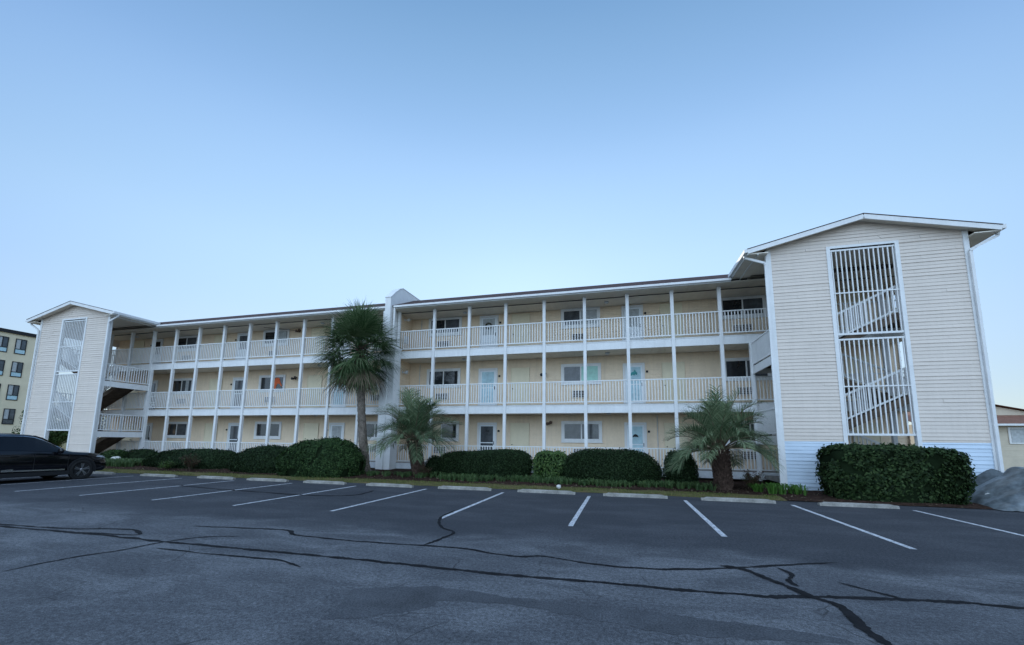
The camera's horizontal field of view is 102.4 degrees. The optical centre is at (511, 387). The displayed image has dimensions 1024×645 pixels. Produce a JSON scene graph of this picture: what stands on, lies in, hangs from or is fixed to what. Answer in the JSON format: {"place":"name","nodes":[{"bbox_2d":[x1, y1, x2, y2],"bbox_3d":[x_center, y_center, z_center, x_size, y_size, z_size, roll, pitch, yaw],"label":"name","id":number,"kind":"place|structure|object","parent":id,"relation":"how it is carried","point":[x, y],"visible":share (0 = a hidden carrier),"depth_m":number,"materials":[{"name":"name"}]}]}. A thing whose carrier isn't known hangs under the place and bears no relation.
{"place":"outdoors","nodes":[
{"label":"outdoors","id":0,"kind":"place"},
{"bbox_2d":[0,473,1023,644],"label":"parking lot","id":1,"kind":"structure","parent":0,"point":[151,594],"depth_m":5.59,"materials":[{"name":"grey asphalt"}]},
{"bbox_2d":[0,434,105,479],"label":"parked car","id":2,"kind":"object","parent":1,"relation":"on","point":[22,455],"visible":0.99,"depth_m":15.16,"materials":[{"name":"black paint"}]},
{"bbox_2d":[0,524,142,534],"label":"crack seal","id":3,"kind":"object","parent":1,"relation":"on","point":[139,532],"visible":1,"depth_m":7.46,"materials":[{"name":"black asphalt"}]},
{"bbox_2d":[6,536,216,570],"bbox_3d":[-5.621,2.414,6.173,0.466,0.001,2.578,-5,-10,38],"label":"crack seal","id":4,"kind":"object","parent":1,"relation":"on","point":[112,551],"visible":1,"depth_m":5.98,"materials":[{"name":"black asphalt"}]},
{"bbox_2d":[140,473,177,476],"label":"wheel stop","id":5,"kind":"object","parent":1,"relation":"on","point":[161,475],"visible":1,"depth_m":17.61,"materials":[{"name":"concrete"}]},
{"bbox_2d":[197,475,235,479],"bbox_3d":[-12.217,3.733,17.018,1.939,0.105,0.173,-2,-8,16],"label":"wheel stop","id":6,"kind":"object","parent":1,"relation":"on","point":[218,477],"visible":1,"depth_m":16.93,"materials":[{"name":"concrete"}]},
{"bbox_2d":[159,548,299,566],"bbox_3d":[-4.043,2.391,5.866,2.827,0.001,0.201,-2,-8,18],"label":"crack seal","id":7,"kind":"object","parent":1,"relation":"on","point":[238,556],"visible":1,"depth_m":5.80,"materials":[{"name":"black asphalt"}]},
{"bbox_2d":[247,478,288,481],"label":"wheel stop","id":8,"kind":"object","parent":1,"relation":"on","point":[268,479],"visible":1,"depth_m":16.29,"materials":[{"name":"concrete"}]},
{"bbox_2d":[303,480,346,484],"bbox_3d":[-7.104,3.607,15.631,1.855,0.105,0.173,-1,-8,16],"label":"wheel stop","id":9,"kind":"object","parent":1,"relation":"on","point":[326,482],"visible":1,"depth_m":15.54,"materials":[{"name":"concrete"}]},
{"bbox_2d":[366,483,413,487],"bbox_3d":[-4.424,3.540,14.894,1.881,0.105,0.173,-2,-8,16],"label":"wheel stop","id":10,"kind":"object","parent":1,"relation":"on","point":[391,485],"visible":1,"depth_m":14.81,"materials":[{"name":"concrete"}]},
{"bbox_2d":[424,510,454,544],"bbox_3d":[-1.315,2.746,8.276,0.463,0.001,3.450,1,-8,-4],"label":"crack seal","id":11,"kind":"object","parent":1,"relation":"on","point":[440,525],"visible":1,"depth_m":7.70,"materials":[{"name":"black asphalt"}]},
{"bbox_2d":[102,469,786,500],"bbox_3d":[-22.977,4.131,20.898,64.700,0.124,0.800,-1,-8,15],"label":"lawn strip","id":12,"kind":"object","parent":1,"relation":"on","point":[501,485],"visible":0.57,"depth_m":15.12,"materials":[{"name":"green plant"}]},
{"bbox_2d":[438,486,491,490],"bbox_3d":[-1.635,3.483,14.218,1.939,0.105,0.173,-1,-8,14],"label":"wheel stop","id":13,"kind":"object","parent":1,"relation":"on","point":[466,488],"visible":1,"depth_m":14.14,"materials":[{"name":"concrete"}]},
{"bbox_2d":[442,492,503,518],"bbox_3d":[-0.919,3.136,11.165,0.102,0.001,4.896,-1,-8,15],"label":"parking line","id":14,"kind":"object","parent":1,"relation":"on","point":[470,505],"visible":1,"depth_m":10.60,"materials":[{"name":"paint"}]},
{"bbox_2d":[0,525,1023,608],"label":"crack seal","id":15,"kind":"object","parent":1,"relation":"on","point":[754,595],"visible":1,"depth_m":4.96,"materials":[{"name":"black asphalt"}]},
{"bbox_2d":[203,526,837,569],"bbox_3d":[-0.800,2.507,6.436,10.925,0.001,0.985,-1,-8,11],"label":"crack seal","id":16,"kind":"object","parent":1,"relation":"on","point":[291,532],"visible":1,"depth_m":5.85,"materials":[{"name":"black asphalt"}]},
{"bbox_2d":[517,489,575,494],"bbox_3d":[1.119,3.417,13.484,1.906,0.105,0.173,-1,-8,16],"label":"wheel stop","id":17,"kind":"object","parent":1,"relation":"on","point":[547,491],"visible":1,"depth_m":13.40,"materials":[{"name":"concrete"}]},
{"bbox_2d":[568,496,590,525],"bbox_3d":[1.785,3.081,10.519,0.102,0.001,4.859,-1,-8,15],"label":"parking line","id":18,"kind":"object","parent":1,"relation":"on","point":[574,519],"visible":1,"depth_m":9.80,"materials":[{"name":"paint"}]},
{"bbox_2d":[321,586,853,644],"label":"asphalt patch","id":19,"kind":"object","parent":1,"relation":"on","point":[361,602],"visible":1,"depth_m":4.02,"materials":[{"name":"grey asphalt"}]},
{"bbox_2d":[603,493,667,498],"bbox_3d":[3.797,3.349,12.741,1.903,0.105,0.173,-1,-8,14],"label":"wheel stop","id":20,"kind":"object","parent":1,"relation":"on","point":[636,495],"visible":1,"depth_m":12.66,"materials":[{"name":"concrete"}]},
{"bbox_2d":[683,500,726,536],"bbox_3d":[4.462,3.013,9.773,0.102,0.001,4.920,-1,-8,15],"label":"parking line","id":21,"kind":"object","parent":1,"relation":"on","point":[714,527],"visible":1,"depth_m":8.96,"materials":[{"name":"paint"}]},
{"bbox_2d":[700,497,775,503],"bbox_3d":[6.555,3.281,11.989,1.953,0.105,0.173,-1,-8,14],"label":"wheel stop","id":22,"kind":"object","parent":1,"relation":"on","point":[727,499],"visible":1,"depth_m":11.93,"materials":[{"name":"concrete"}]},
{"bbox_2d":[720,565,891,644],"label":"crack seal","id":23,"kind":"object","parent":1,"relation":"on","point":[855,619],"visible":1,"depth_m":4.12,"materials":[{"name":"black asphalt"}]},
{"bbox_2d":[792,505,914,548],"bbox_3d":[7.148,2.949,9.060,0.102,0.001,5.002,-1,-8,15],"label":"parking line","id":24,"kind":"object","parent":1,"relation":"on","point":[906,546],"visible":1,"depth_m":8.18,"materials":[{"name":"paint"}]},
{"bbox_2d":[817,502,899,508],"bbox_3d":[9.414,3.212,11.225,1.845,0.105,0.173,-1,-8,14],"label":"wheel stop","id":25,"kind":"object","parent":1,"relation":"on","point":[861,505],"visible":1,"depth_m":11.17,"materials":[{"name":"concrete"}]},
{"bbox_2d":[781,496,992,508],"bbox_3d":[27.752,2.930,7.430,40.300,0.088,0.750,-1,-8,15],"label":"mulch bed","id":26,"kind":"object","parent":1,"relation":"on","point":[832,499],"visible":0.65,"depth_m":11.79,"materials":[{"name":"brown soil"}]},
{"bbox_2d":[814,442,977,504],"bbox_3d":[11.466,2.568,12.517,3.760,1.792,1.755,-1,-8,15],"label":"hedge","id":27,"kind":"object","parent":26,"relation":"on","point":[899,472],"visible":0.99,"depth_m":11.91,"materials":[{"name":"green plant"}]},
{"bbox_2d":[913,510,1023,535],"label":"parking line","id":28,"kind":"object","parent":1,"relation":"on","point":[971,523],"visible":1,"depth_m":8.97,"materials":[{"name":"paint"}]},
{"bbox_2d":[0,0,1023,430],"label":"sky","id":29,"kind":"structure","parent":0,"point":[161,160],"materials":[{"name":"blue"}]},
{"bbox_2d":[59,443,996,509],"bbox_3d":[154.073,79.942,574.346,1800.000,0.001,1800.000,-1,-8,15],"label":"ground","id":30,"kind":"structure","parent":0,"point":[64,446],"depth_m":15.37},
{"bbox_2d":[0,328,36,433],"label":"hotel building","id":31,"kind":"structure","parent":30,"relation":"on","point":[16,352],"depth_m":51.23,"materials":[{"name":"yellow paint"}]},
{"bbox_2d":[0,336,8,351],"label":"window","id":32,"kind":"structure","parent":31,"relation":"in","point":[4,341],"depth_m":50.44,"materials":[{"name":"grey glass"}]},
{"bbox_2d":[1,408,15,424],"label":"window","id":33,"kind":"structure","parent":31,"relation":"in","point":[8,414],"depth_m":50.70,"materials":[{"name":"grey glass"}]},
{"bbox_2d":[6,384,19,400],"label":"window","id":34,"kind":"structure","parent":31,"relation":"in","point":[12,390],"depth_m":51.10,"materials":[{"name":"grey glass"}]},
{"bbox_2d":[10,361,23,377],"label":"window","id":35,"kind":"structure","parent":31,"relation":"in","point":[16,367],"depth_m":51.47,"materials":[{"name":"black metal"}]},
{"bbox_2d":[14,338,27,354],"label":"window","id":36,"kind":"structure","parent":31,"relation":"in","point":[20,344],"depth_m":51.85,"materials":[{"name":"black metal"}]},
{"bbox_2d":[12,418,69,446],"bbox_3d":[-38.280,4.031,34.005,3.971,3.636,3.433,4,-8,-22],"label":"tree","id":37,"kind":"object","parent":30,"relation":"on","point":[57,438],"visible":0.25,"depth_m":33.91,"materials":[{"name":"green plant"}]},
{"bbox_2d":[105,463,978,506],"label":"mulch bed","id":38,"kind":"object","parent":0,"point":[739,484],"visible":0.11,"depth_m":15.96,"materials":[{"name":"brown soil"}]},
{"bbox_2d":[99,449,128,458],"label":"bush","id":39,"kind":"object","parent":38,"relation":"on","point":[109,453],"visible":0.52,"depth_m":23.35,"materials":[{"name":"green plant"}]},
{"bbox_2d":[125,447,160,458],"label":"hedge","id":40,"kind":"object","parent":38,"relation":"on","point":[137,453],"visible":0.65,"depth_m":23.50,"materials":[{"name":"green plant"}]},
{"bbox_2d":[179,453,199,469],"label":"shrub","id":41,"kind":"object","parent":38,"relation":"on","point":[187,461],"visible":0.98,"depth_m":19.65,"materials":[{"name":"green plant"}]},
{"bbox_2d":[141,447,237,468],"bbox_3d":[-16.375,3.644,21.307,6.552,1.108,2.164,-1,-8,15],"label":"hedge","id":42,"kind":"object","parent":38,"relation":"on","point":[211,458],"visible":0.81,"depth_m":20.48,"materials":[{"name":"green plant"}]},
{"bbox_2d":[227,444,288,473],"bbox_3d":[-11.564,3.377,19.594,4.138,1.355,2.249,-1,-8,15],"label":"hedge","id":43,"kind":"object","parent":38,"relation":"on","point":[260,459],"visible":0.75,"depth_m":18.81,"materials":[{"name":"green plant"}]},
{"bbox_2d":[273,436,367,477],"bbox_3d":[-8.562,3.066,18.406,4.441,1.807,2.368,-1,-8,15],"label":"hedge","id":44,"kind":"object","parent":38,"relation":"on","point":[333,457],"visible":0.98,"depth_m":17.48,"materials":[{"name":"green plant"}]},
{"bbox_2d":[308,297,406,471],"bbox_3d":[-7.496,-0.227,19.862,4.941,8.691,5.026,2,-8,-12],"label":"palm tree","id":45,"kind":"object","parent":38,"relation":"on","point":[359,325],"visible":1,"depth_m":19.38,"materials":[{"name":"green plant"}]},
{"bbox_2d":[105,457,717,490],"bbox_3d":[-7.789,3.661,18.188,30.903,0.492,1.591,-1,-8,15],"label":"ground cover","id":46,"kind":"object","parent":38,"relation":"on","point":[131,462],"visible":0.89,"depth_m":15.86,"materials":[{"name":"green plant"}]},
{"bbox_2d":[365,387,463,474],"bbox_3d":[-4.277,1.866,18.036,4.420,4.031,4.075,-1,-8,15],"label":"palm tree","id":47,"kind":"object","parent":38,"relation":"on","point":[412,421],"visible":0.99,"depth_m":17.76,"materials":[{"name":"green plant"}]},
{"bbox_2d":[424,455,438,474],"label":"bush","id":48,"kind":"object","parent":38,"relation":"on","point":[430,462],"visible":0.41,"depth_m":18.05,"materials":[{"name":"green plant"}]},
{"bbox_2d":[433,448,533,478],"bbox_3d":[-1.189,3.192,17.477,4.380,1.282,1.701,-1,-8,15],"label":"hedge","id":49,"kind":"object","parent":38,"relation":"on","point":[502,462],"visible":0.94,"depth_m":16.80,"materials":[{"name":"green plant"}]},
{"bbox_2d":[20,213,1006,490],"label":"apartment building","id":50,"kind":"structure","parent":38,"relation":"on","point":[800,337],"depth_m":19.80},
{"bbox_2d":[121,423,133,450],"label":"store door","id":51,"kind":"structure","parent":50,"relation":"in","point":[126,439],"depth_m":28.25,"materials":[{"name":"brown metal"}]},
{"bbox_2d":[125,381,139,409],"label":"store door","id":52,"kind":"structure","parent":50,"relation":"in","point":[133,391],"depth_m":28.59,"materials":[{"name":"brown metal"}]},
{"bbox_2d":[131,340,144,364],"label":"door","id":53,"kind":"structure","parent":50,"relation":"in","point":[137,344],"depth_m":29.05,"materials":[{"name":"brown metal"}]},
{"bbox_2d":[144,423,152,448],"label":"door","id":54,"kind":"structure","parent":50,"relation":"in","point":[148,435],"depth_m":27.77,"materials":[{"name":"white glass"}]},
{"bbox_2d":[153,339,163,363],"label":"door","id":55,"kind":"structure","parent":50,"relation":"in","point":[159,342],"depth_m":28.55,"materials":[{"name":"white glass"}]},
{"bbox_2d":[167,422,187,437],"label":"window","id":56,"kind":"structure","parent":50,"relation":"in","point":[175,429],"depth_m":27.15,"materials":[{"name":"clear glass"}]},
{"bbox_2d":[172,378,192,394],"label":"window","id":57,"kind":"structure","parent":50,"relation":"in","point":[181,384],"depth_m":27.55,"materials":[{"name":"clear glass"}]},
{"bbox_2d":[178,335,197,351],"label":"window","id":58,"kind":"structure","parent":50,"relation":"in","point":[183,340],"depth_m":27.94,"materials":[{"name":"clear glass"}]},
{"bbox_2d":[203,423,217,448],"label":"store door","id":59,"kind":"structure","parent":50,"relation":"in","point":[208,429],"depth_m":26.45,"materials":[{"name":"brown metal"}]},
{"bbox_2d":[207,378,222,408],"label":"store door","id":60,"kind":"structure","parent":50,"relation":"in","point":[213,382],"depth_m":26.82,"materials":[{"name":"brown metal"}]},
{"bbox_2d":[212,335,226,360],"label":"store door","id":61,"kind":"structure","parent":50,"relation":"in","point":[218,338],"depth_m":27.22,"materials":[{"name":"brown metal"}]},
{"bbox_2d":[226,423,238,451],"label":"door","id":62,"kind":"structure","parent":50,"relation":"in","point":[233,428],"depth_m":25.94,"materials":[{"name":"grey glass"}]},
{"bbox_2d":[230,377,243,407],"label":"door","id":63,"kind":"structure","parent":50,"relation":"in","point":[237,384],"depth_m":26.32,"materials":[{"name":"grey glass"}]},
{"bbox_2d":[235,333,247,359],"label":"door","id":64,"kind":"structure","parent":50,"relation":"in","point":[240,336],"depth_m":26.71,"materials":[{"name":"grey glass"}]},
{"bbox_2d":[253,422,281,438],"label":"window","id":65,"kind":"structure","parent":50,"relation":"in","point":[260,427],"depth_m":25.27,"materials":[{"name":"clear glass"}]},
{"bbox_2d":[258,375,285,391],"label":"window","id":66,"kind":"structure","parent":50,"relation":"in","point":[264,380],"depth_m":25.69,"materials":[{"name":"clear glass"}]},
{"bbox_2d":[263,329,289,346],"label":"window","id":67,"kind":"structure","parent":50,"relation":"in","point":[267,334],"depth_m":26.07,"materials":[{"name":"clear glass"}]},
{"bbox_2d":[303,423,318,440],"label":"door","id":68,"kind":"structure","parent":50,"relation":"in","point":[310,431],"depth_m":24.48,"materials":[{"name":"beige metal"}]},
{"bbox_2d":[305,375,322,407],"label":"store door","id":69,"kind":"structure","parent":50,"relation":"in","point":[313,381],"depth_m":24.82,"materials":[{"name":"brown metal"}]},
{"bbox_2d":[309,328,325,355],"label":"store door","id":70,"kind":"structure","parent":50,"relation":"in","point":[314,331],"depth_m":25.23,"materials":[{"name":"brown metal"}]},
{"bbox_2d":[328,423,344,439],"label":"door","id":71,"kind":"structure","parent":50,"relation":"in","point":[334,430],"depth_m":24.02,"materials":[{"name":"white metal"}]},
{"bbox_2d":[330,374,346,406],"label":"door","id":72,"kind":"structure","parent":50,"relation":"in","point":[334,374],"depth_m":24.29,"materials":[{"name":"white metal"}]},
{"bbox_2d":[366,421,377,439],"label":"window","id":73,"kind":"structure","parent":50,"relation":"in","point":[369,424],"depth_m":23.45,"materials":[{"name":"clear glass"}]},
{"bbox_2d":[424,421,458,440],"bbox_3d":[-3.819,2.389,22.319,2.060,1.075,0.057,-1,-8,15],"label":"window","id":74,"kind":"structure","parent":50,"relation":"in","point":[455,428],"depth_m":22.19,"materials":[{"name":"grey glass"}]},
{"bbox_2d":[426,368,460,387],"bbox_3d":[-3.786,-0.486,22.701,2.060,1.075,0.057,-1,-8,15],"label":"window","id":75,"kind":"structure","parent":50,"relation":"in","point":[449,375],"depth_m":22.68,"materials":[{"name":"clear glass"}]},
{"bbox_2d":[429,316,461,336],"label":"window","id":76,"kind":"structure","parent":50,"relation":"in","point":[449,322],"depth_m":23.07,"materials":[{"name":"clear glass"}]},
{"bbox_2d":[477,422,496,449],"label":"door","id":77,"kind":"structure","parent":50,"relation":"in","point":[484,438],"depth_m":21.63,"materials":[{"name":"grey glass"}]},
{"bbox_2d":[478,368,497,404],"bbox_3d":[-1.296,0.032,21.957,1.070,2.100,0.065,-1,-8,15],"label":"door","id":78,"kind":"structure","parent":50,"relation":"in","point":[489,375],"depth_m":21.98,"materials":[{"name":"white metal"}]},
{"bbox_2d":[479,315,498,347],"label":"door","id":79,"kind":"structure","parent":50,"relation":"in","point":[493,319],"depth_m":22.38,"materials":[{"name":"white metal"}]},
{"bbox_2d":[510,423,528,452],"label":"store door","id":80,"kind":"structure","parent":50,"relation":"in","point":[519,432],"depth_m":21.18,"materials":[{"name":"beige metal"}]},
{"bbox_2d":[511,367,529,404],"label":"store door","id":81,"kind":"structure","parent":50,"relation":"in","point":[517,374],"depth_m":21.53,"materials":[{"name":"brown metal"}]},
{"bbox_2d":[511,313,529,345],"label":"store door","id":82,"kind":"structure","parent":50,"relation":"in","point":[516,318],"depth_m":21.94,"materials":[{"name":"beige metal"}]},
{"bbox_2d":[560,307,599,328],"bbox_3d":[3.506,-3.562,21.165,2.060,1.075,0.057,-1,-8,15],"label":"window","id":83,"kind":"structure","parent":50,"relation":"in","point":[591,312],"depth_m":21.18,"materials":[{"name":"grey glass"}]},
{"bbox_2d":[560,363,600,384],"bbox_3d":[3.472,-0.658,20.778,2.060,1.075,0.057,-1,-8,15],"label":"window","id":84,"kind":"structure","parent":50,"relation":"in","point":[569,372],"depth_m":20.80,"materials":[{"name":"grey glass"}]},
{"bbox_2d":[561,421,602,442],"bbox_3d":[3.439,2.217,20.396,2.060,1.075,0.057,-1,-8,15],"label":"window","id":85,"kind":"structure","parent":50,"relation":"in","point":[571,431],"depth_m":20.42,"materials":[{"name":"grey glass"}]},
{"bbox_2d":[621,305,643,339],"bbox_3d":[5.976,-3.044,20.425,1.030,2.100,0.065,-1,-8,15],"label":"door","id":86,"kind":"structure","parent":50,"relation":"in","point":[636,310],"depth_m":20.45,"materials":[{"name":"white metal"}]},
{"bbox_2d":[623,363,645,403],"bbox_3d":[5.946,-0.138,20.053,1.030,2.100,0.035,-1,-8,15],"label":"door","id":87,"kind":"structure","parent":50,"relation":"in","point":[637,367],"depth_m":20.05,"materials":[{"name":"white metal"}]},
{"bbox_2d":[624,422,646,452],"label":"door","id":88,"kind":"structure","parent":50,"relation":"in","point":[640,441],"depth_m":19.70,"materials":[{"name":"white metal"}]},
{"bbox_2d":[660,302,682,337],"bbox_3d":[7.729,-3.076,19.957,1.020,2.060,0.070,-1,-8,15],"label":"door","id":89,"kind":"structure","parent":50,"relation":"in","point":[664,308],"depth_m":20.00,"materials":[{"name":"brown metal"}]},
{"bbox_2d":[662,362,685,402],"bbox_3d":[7.701,-0.169,19.590,1.020,2.060,0.030,-1,-8,15],"label":"store door","id":90,"kind":"structure","parent":50,"relation":"in","point":[667,370],"depth_m":19.60,"materials":[{"name":"brown metal"}]},
{"bbox_2d":[664,423,687,454],"bbox_3d":[7.663,2.703,19.188,1.020,2.060,0.070,-1,-8,15],"label":"store door","id":91,"kind":"structure","parent":50,"relation":"in","point":[671,443],"depth_m":19.29,"materials":[{"name":"brown metal"}]},
{"bbox_2d":[721,295,767,319],"bbox_3d":[10.773,-3.734,19.239,2.060,1.075,0.057,-1,-8,15],"label":"window","id":92,"kind":"structure","parent":50,"relation":"in","point":[757,301],"depth_m":19.23,"materials":[{"name":"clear glass"}]},
{"bbox_2d":[725,357,771,380],"bbox_3d":[10.739,-0.830,18.853,2.060,1.075,0.057,-1,-8,15],"label":"window","id":93,"kind":"structure","parent":50,"relation":"in","point":[734,367],"depth_m":18.94,"materials":[{"name":"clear glass"}]},
{"bbox_2d":[729,421,775,444],"bbox_3d":[10.706,2.045,18.470,2.060,1.075,0.057,-1,-8,15],"label":"window","id":94,"kind":"structure","parent":50,"relation":"in","point":[752,424],"depth_m":18.50,"materials":[{"name":"clear glass"}]},
{"bbox_2d":[840,289,868,328],"bbox_3d":[14.997,-3.248,18.031,1.000,2.060,0.070,-1,-8,15],"label":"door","id":95,"kind":"structure","parent":50,"relation":"in","point":[851,294],"depth_m":18.12,"materials":[{"name":"brown metal"}]},
{"bbox_2d":[847,355,875,400],"bbox_3d":[14.968,-0.341,17.664,1.000,2.060,0.030,-1,-8,15],"label":"store door","id":96,"kind":"structure","parent":50,"relation":"in","point":[862,356],"depth_m":17.73,"materials":[{"name":"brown metal"}]},
{"bbox_2d":[531,449,567,479],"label":"bush","id":97,"kind":"object","parent":38,"relation":"on","point":[546,463],"visible":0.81,"depth_m":16.26,"materials":[{"name":"green plant"}]},
{"bbox_2d":[560,447,663,484],"bbox_3d":[3.769,3.025,16.013,4.043,1.388,1.776,-1,-8,15],"label":"hedge","id":98,"kind":"object","parent":38,"relation":"on","point":[622,464],"visible":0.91,"depth_m":15.40,"materials":[{"name":"green plant"}]},
{"bbox_2d":[662,448,700,483],"bbox_3d":[6.498,3.034,15.899,1.421,1.414,1.343,-1,-8,15],"label":"hedge","id":99,"kind":"object","parent":38,"relation":"on","point":[688,472],"visible":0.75,"depth_m":15.43,"materials":[{"name":"green plant"}]},
{"bbox_2d":[663,385,785,489],"bbox_3d":[7.320,1.732,14.507,4.007,3.755,4.186,-1,-8,15],"label":"palm tree","id":100,"kind":"object","parent":38,"relation":"on","point":[715,424],"visible":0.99,"depth_m":14.07,"materials":[{"name":"green plant"}]},
{"bbox_2d":[742,468,764,489],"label":"shrub","id":101,"kind":"object","parent":38,"relation":"on","point":[749,479],"visible":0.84,"depth_m":14.03,"materials":[{"name":"green plant"}]},
{"bbox_2d":[749,483,766,491],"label":"lily clump","id":102,"kind":"object","parent":38,"relation":"on","point":[757,487],"visible":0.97,"depth_m":13.70,"materials":[{"name":"green plant"}]},
{"bbox_2d":[760,482,788,494],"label":"lily clump","id":103,"kind":"object","parent":38,"relation":"on","point":[772,488],"visible":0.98,"depth_m":13.21,"materials":[{"name":"green plant"}]},
{"bbox_2d":[787,483,812,495],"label":"lily clump","id":104,"kind":"object","parent":38,"relation":"on","point":[797,489],"visible":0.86,"depth_m":13.23,"materials":[{"name":"green plant"}]},
{"bbox_2d":[968,467,1023,511],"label":"boulder","id":105,"kind":"object","parent":38,"relation":"on","point":[1005,490],"visible":0.65,"depth_m":11.41,"materials":[{"name":"grey stone"}]},
{"bbox_2d":[907,404,1023,470],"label":"house","id":106,"kind":"structure","parent":0,"point":[1010,420],"depth_m":27.22,"materials":[{"name":"beige"}]},
{"bbox_2d":[1007,427,1023,443],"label":"window","id":107,"kind":"structure","parent":106,"relation":"in","point":[1008,428],"depth_m":27.18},
{"bbox_2d":[1010,429,1023,441],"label":"window pane","id":108,"kind":"structure","parent":106,"relation":"in","point":[1017,435],"depth_m":27.10,"materials":[{"name":"grey glass"}]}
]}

